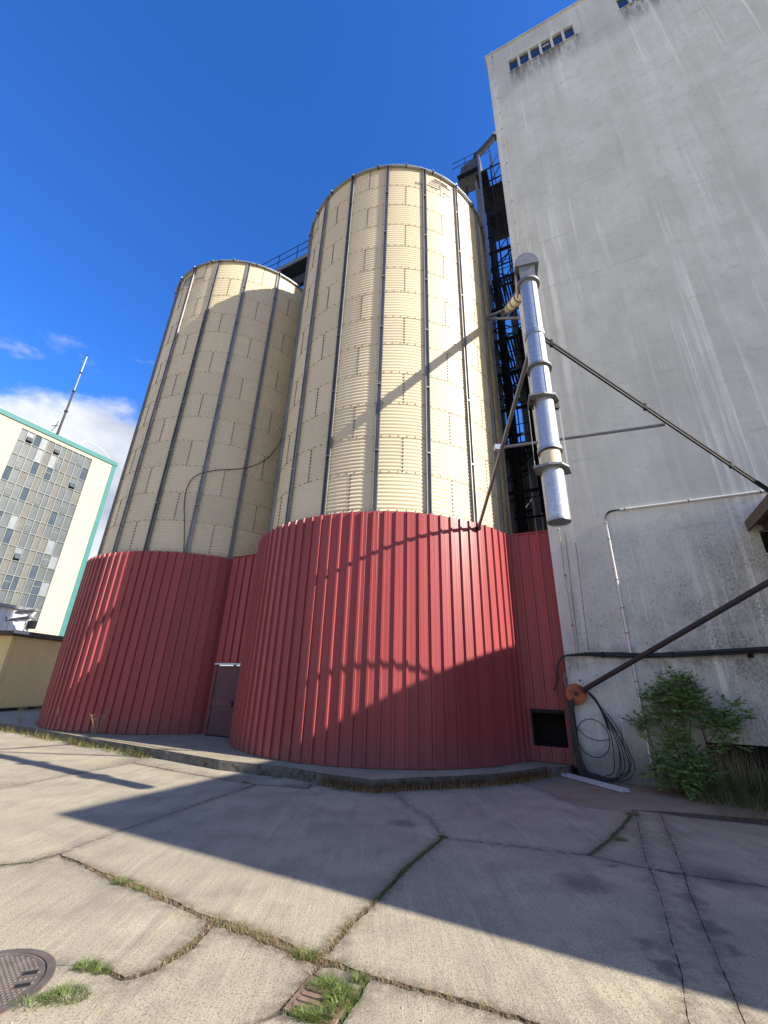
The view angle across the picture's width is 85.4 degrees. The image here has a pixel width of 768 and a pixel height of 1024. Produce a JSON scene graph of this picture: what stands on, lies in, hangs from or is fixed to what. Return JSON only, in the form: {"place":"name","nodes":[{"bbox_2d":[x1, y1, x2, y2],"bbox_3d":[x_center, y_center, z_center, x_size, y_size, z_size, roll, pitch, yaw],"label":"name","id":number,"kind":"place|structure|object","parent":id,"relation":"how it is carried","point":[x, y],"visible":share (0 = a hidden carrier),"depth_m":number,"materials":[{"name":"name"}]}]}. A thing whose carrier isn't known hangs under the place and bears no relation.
{"place":"outdoors","nodes":[
{"label":"outdoors","id":0,"kind":"place"},
{"bbox_2d":[5,609,41,630],"bbox_3d":[-28.406,10.602,31.620,2.716,6.433,0.644,-2,-23,9],"label":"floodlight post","id":1,"kind":"object","parent":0,"point":[29,624],"visible":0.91,"depth_m":32.35,"materials":[{"name":"metal"}]},
{"bbox_2d":[0,0,577,665],"label":"sky","id":2,"kind":"structure","parent":0,"point":[144,143],"materials":[{"name":"blue"}]},
{"bbox_2d":[0,725,764,1023],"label":"dry grass","id":3,"kind":"structure","parent":0,"point":[463,784],"depth_m":3.47,"materials":[{"name":"plant"}]},
{"bbox_2d":[0,731,767,1023],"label":"yard pavement","id":4,"kind":"structure","parent":0,"point":[537,932],"depth_m":3.64,"materials":[{"name":"concrete"}]},
{"bbox_2d":[0,948,55,1015],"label":"manhole cover","id":5,"kind":"object","parent":4,"relation":"on","point":[20,971],"visible":0.98,"depth_m":2.54,"materials":[{"name":"metal"}]},
{"bbox_2d":[0,726,634,1023],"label":"green grass","id":6,"kind":"structure","parent":4,"relation":"on","point":[331,979],"depth_m":2.56,"materials":[{"name":"green plant"}]},
{"bbox_2d":[283,976,356,1023],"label":"drain grate","id":7,"kind":"object","parent":4,"relation":"on","point":[306,994],"visible":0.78,"depth_m":2.40,"materials":[{"name":"metal"}]},
{"bbox_2d":[10,783,696,1023],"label":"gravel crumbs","id":8,"kind":"object","parent":4,"relation":"on","point":[422,1021],"visible":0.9,"depth_m":3.19,"materials":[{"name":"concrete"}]},
{"bbox_2d":[561,773,629,792],"bbox_3d":[4.080,5.343,8.273,0.164,0.055,1.676,10,-24,-19],"label":"metal channel","id":9,"kind":"object","parent":4,"relation":"on","point":[599,783],"visible":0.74,"depth_m":8.09,"materials":[{"name":"grey metal"}]},
{"bbox_2d":[619,665,758,800],"bbox_3d":[5.758,4.067,7.825,2.333,2.281,1.237,-7,-24,20],"label":"leafy shrub","id":10,"kind":"object","parent":4,"relation":"on","point":[674,775],"visible":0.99,"depth_m":7.82,"materials":[{"name":"green plant"}]},
{"bbox_2d":[664,728,767,823],"bbox_3d":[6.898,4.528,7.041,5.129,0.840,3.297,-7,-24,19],"label":"weed grass","id":11,"kind":"structure","parent":4,"relation":"on","point":[764,797],"depth_m":7.09,"materials":[{"name":"green plant"}]},
{"bbox_2d":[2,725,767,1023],"bbox_3d":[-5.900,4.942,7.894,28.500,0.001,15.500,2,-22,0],"label":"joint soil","id":12,"kind":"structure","parent":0,"point":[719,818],"depth_m":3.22,"materials":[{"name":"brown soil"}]},
{"bbox_2d":[508,441,547,533],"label":"back shed","id":13,"kind":"structure","parent":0,"point":[530,521],"depth_m":20.02,"materials":[{"name":"metal"}]},
{"label":"ground","id":14,"kind":"structure","parent":0,"visible":0},
{"bbox_2d":[0,603,35,630],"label":"white shed","id":15,"kind":"structure","parent":14,"relation":"on","point":[8,610],"depth_m":33.20,"materials":[{"name":"metal"}]},
{"bbox_2d":[0,630,63,711],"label":"yellow cabin","id":16,"kind":"object","parent":14,"relation":"on","point":[27,661],"visible":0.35,"depth_m":18.83,"materials":[{"name":"metal"}]},
{"bbox_2d":[0,407,117,635],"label":"office block","id":17,"kind":"structure","parent":14,"relation":"on","point":[54,489],"depth_m":42.55,"materials":[{"name":"concrete"}]},
{"bbox_2d":[51,355,87,434],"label":"antenna mast","id":18,"kind":"object","parent":17,"relation":"on","point":[65,412],"visible":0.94,"depth_m":45.87,"materials":[{"name":"metal"}]},
{"bbox_2d":[81,441,108,457],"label":"roof rail","id":19,"kind":"object","parent":17,"relation":"on","point":[96,446],"visible":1,"depth_m":48.15,"materials":[{"name":"white metal"}]},
{"bbox_2d":[0,709,572,790],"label":"silo pad","id":20,"kind":"object","parent":14,"relation":"on","point":[214,748],"visible":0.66,"depth_m":8.80,"materials":[{"name":"concrete"}]},
{"bbox_2d":[18,703,28,722],"bbox_3d":[-12.166,6.704,13.908,0.520,0.739,0.400,-19,-30,40],"label":"dead weed","id":21,"kind":"object","parent":20,"relation":"on","point":[19,720],"visible":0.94,"depth_m":13.92,"materials":[{"name":"plant"}]},
{"bbox_2d":[90,710,109,735],"bbox_3d":[-7.945,5.826,11.543,0.400,0.787,0.456,-18,-30,40],"label":"dead weed","id":22,"kind":"object","parent":20,"relation":"on","point":[92,720],"visible":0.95,"depth_m":11.51,"materials":[{"name":"plant"}]},
{"bbox_2d":[97,258,302,665],"bbox_3d":[-7.430,-2.278,19.826,8.135,21.994,8.135,2,-22,0],"label":"grain silo","id":23,"kind":"object","parent":20,"relation":"on","point":[216,397],"visible":0.53,"depth_m":16.61,"materials":[{"name":"metal"}]},
{"bbox_2d":[183,427,281,552],"bbox_3d":[-5.007,-0.891,15.402,3.663,5.308,2.200,-7,-24,19],"label":"slack cable","id":24,"kind":"object","parent":23,"relation":"attached to","point":[216,470],"visible":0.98,"depth_m":15.21,"materials":[{"name":"black rubber"}]},
{"bbox_2d":[36,511,576,769],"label":"red cladding","id":25,"kind":"structure","parent":20,"relation":"on","point":[407,640],"depth_m":9.89,"materials":[{"name":"metal"}]},
{"bbox_2d":[204,663,240,737],"bbox_3d":[-4.756,5.533,12.333,1.130,1.985,0.141,-10,-25,26],"label":"steel door","id":26,"kind":"structure","parent":25,"relation":"attached to","point":[221,705],"depth_m":12.35,"materials":[{"name":"metal"}]},
{"bbox_2d":[207,666,239,736],"bbox_3d":[-4.746,5.562,12.344,0.950,1.880,0.011,-10,-25,26],"label":"door leaf","id":27,"kind":"structure","parent":26,"relation":"in","point":[220,719],"depth_m":12.34,"materials":[{"name":"metal"}]},
{"bbox_2d":[476,354,528,529],"bbox_3d":[2.407,-1.205,8.756,0.160,1.713,4.574,2,-22,0],"label":"spout strut","id":28,"kind":"object","parent":25,"relation":"attached to","point":[498,448],"visible":0.88,"depth_m":8.48,"materials":[{"name":"metal"}]},
{"bbox_2d":[514,252,571,526],"bbox_3d":[2.463,-2.227,6.583,0.486,5.258,0.702,-10,-25,26],"label":"loading spout","id":29,"kind":"object","parent":28,"relation":"attached to","point":[552,469],"visible":1,"depth_m":6.17,"materials":[{"name":"metal"}]},
{"bbox_2d":[545,336,767,492],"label":"spout strut","id":30,"kind":"object","parent":29,"relation":"attached to","point":[601,377],"visible":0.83,"depth_m":7.14,"materials":[{"name":"metal"}]},
{"bbox_2d":[504,423,664,447],"bbox_3d":[3.655,-1.438,8.020,2.906,0.410,0.060,-11,-26,29],"label":"tie bar","id":31,"kind":"object","parent":28,"relation":"attached to","point":[598,433],"visible":0.81,"depth_m":7.77,"materials":[{"name":"metal"}]},
{"bbox_2d":[563,675,576,766],"bbox_3d":[4.072,4.551,9.133,0.020,1.800,0.070,2,-22,0],"label":"corner strip","id":32,"kind":"object","parent":25,"relation":"attached to","point":[574,756],"visible":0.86,"depth_m":9.06,"materials":[{"name":"metal"}]},
{"bbox_2d":[269,163,528,708],"bbox_3d":[0.328,-3.592,16.090,8.129,21.994,8.129,2,-22,0],"label":"grain silo","id":33,"kind":"object","parent":20,"relation":"on","point":[393,402],"visible":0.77,"depth_m":12.85,"materials":[{"name":"metal"}]},
{"bbox_2d":[262,240,308,286],"bbox_3d":[-3.394,-13.485,21.996,9.710,1.340,1.330,-10,-25,25],"label":"conveyor gallery","id":34,"kind":"object","parent":33,"relation":"on","point":[294,270],"visible":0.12,"depth_m":22.18,"materials":[{"name":"metal"}]},
{"bbox_2d":[452,131,545,737],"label":"elevator tower","id":35,"kind":"structure","parent":14,"relation":"on","point":[473,176],"depth_m":19.63,"materials":[{"name":"metal"}]},
{"bbox_2d":[485,0,767,791],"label":"concrete building","id":36,"kind":"structure","parent":14,"relation":"on","point":[634,134],"depth_m":11.52,"materials":[{"name":"concrete"}]},
{"bbox_2d":[486,309,519,320],"bbox_3d":[4.231,-6.700,14.515,0.317,1.262,1.472,18,-27,-34],"label":"angle bracket","id":37,"kind":"object","parent":36,"relation":"attached to","point":[490,317],"visible":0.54,"depth_m":14.71,"materials":[{"name":"metal"}]},
{"bbox_2d":[500,291,520,316],"bbox_3d":[3.841,-6.216,12.533,0.310,7.586,7.694,-5,-23,16],"label":"feed tube","id":38,"kind":"object","parent":37,"relation":"attached to","point":[513,303],"visible":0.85,"depth_m":11.01,"materials":[{"name":"metal"}]},
{"bbox_2d":[491,56,581,681],"bbox_3d":[4.775,-9.244,14.701,0.042,28.220,0.042,2,-22,0],"label":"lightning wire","id":39,"kind":"object","parent":36,"relation":"attached to","point":[572,625],"visible":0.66,"depth_m":10.66,"materials":[{"name":"metal"}]},
{"bbox_2d":[507,24,577,72],"bbox_3d":[6.969,-20.444,18.495,2.860,1.070,0.265,-9,-25,24],"label":"window","id":40,"kind":"structure","parent":36,"relation":"in","point":[570,33],"depth_m":18.44,"materials":[{"name":"blue glass"}]},
{"bbox_2d":[565,537,578,649],"bbox_3d":[4.525,1.859,10.052,0.079,2.900,0.016,-6,-24,17],"label":"hanging wire","id":41,"kind":"object","parent":36,"relation":"attached to","point":[572,596],"visible":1,"depth_m":10.01,"materials":[{"name":"metal"}]},
{"bbox_2d":[575,543,588,648],"bbox_3d":[4.710,1.968,9.908,0.079,2.600,0.016,-6,-24,17],"label":"hanging wire","id":42,"kind":"object","parent":36,"relation":"attached to","point":[582,599],"visible":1,"depth_m":9.85,"materials":[{"name":"metal"}]},
{"bbox_2d":[615,0,637,11],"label":"window","id":43,"kind":"structure","parent":36,"relation":"in","point":[621,4],"depth_m":17.13,"materials":[{"name":"blue glass"}]},
{"bbox_2d":[553,646,767,690],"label":"cable bundle","id":44,"kind":"object","parent":36,"relation":"attached to","point":[749,651],"visible":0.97,"depth_m":8.70,"materials":[{"name":"black rubber"}]},
{"bbox_2d":[565,579,767,704],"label":"dark brace","id":45,"kind":"object","parent":36,"relation":"attached to","point":[577,692],"visible":0.97,"depth_m":8.36,"materials":[{"name":"metal"}]},
{"bbox_2d":[568,691,635,782],"bbox_3d":[4.491,4.636,8.670,1.096,1.738,0.266,-13,-27,31],"label":"cable coil","id":46,"kind":"object","parent":45,"relation":"hanging from","point":[583,771],"visible":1,"depth_m":8.64,"materials":[{"name":"black rubber"}]},
{"bbox_2d":[604,490,765,774],"bbox_3d":[8.321,2.126,7.927,6.582,5.692,0.080,-9,-25,24],"label":"white conduit","id":47,"kind":"object","parent":36,"relation":"attached to","point":[618,587],"visible":0.99,"depth_m":9.44,"materials":[{"name":"plastic"}]},
{"bbox_2d":[745,494,767,530],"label":"timber canopy","id":48,"kind":"object","parent":36,"relation":"attached to","point":[758,515],"visible":1,"depth_m":8.50,"materials":[{"name":"brown wood"}]},
{"bbox_2d":[759,531,767,555],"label":"window","id":49,"kind":"structure","parent":36,"relation":"in","point":[764,535],"depth_m":8.94,"materials":[{"name":"glass"}]}
]}

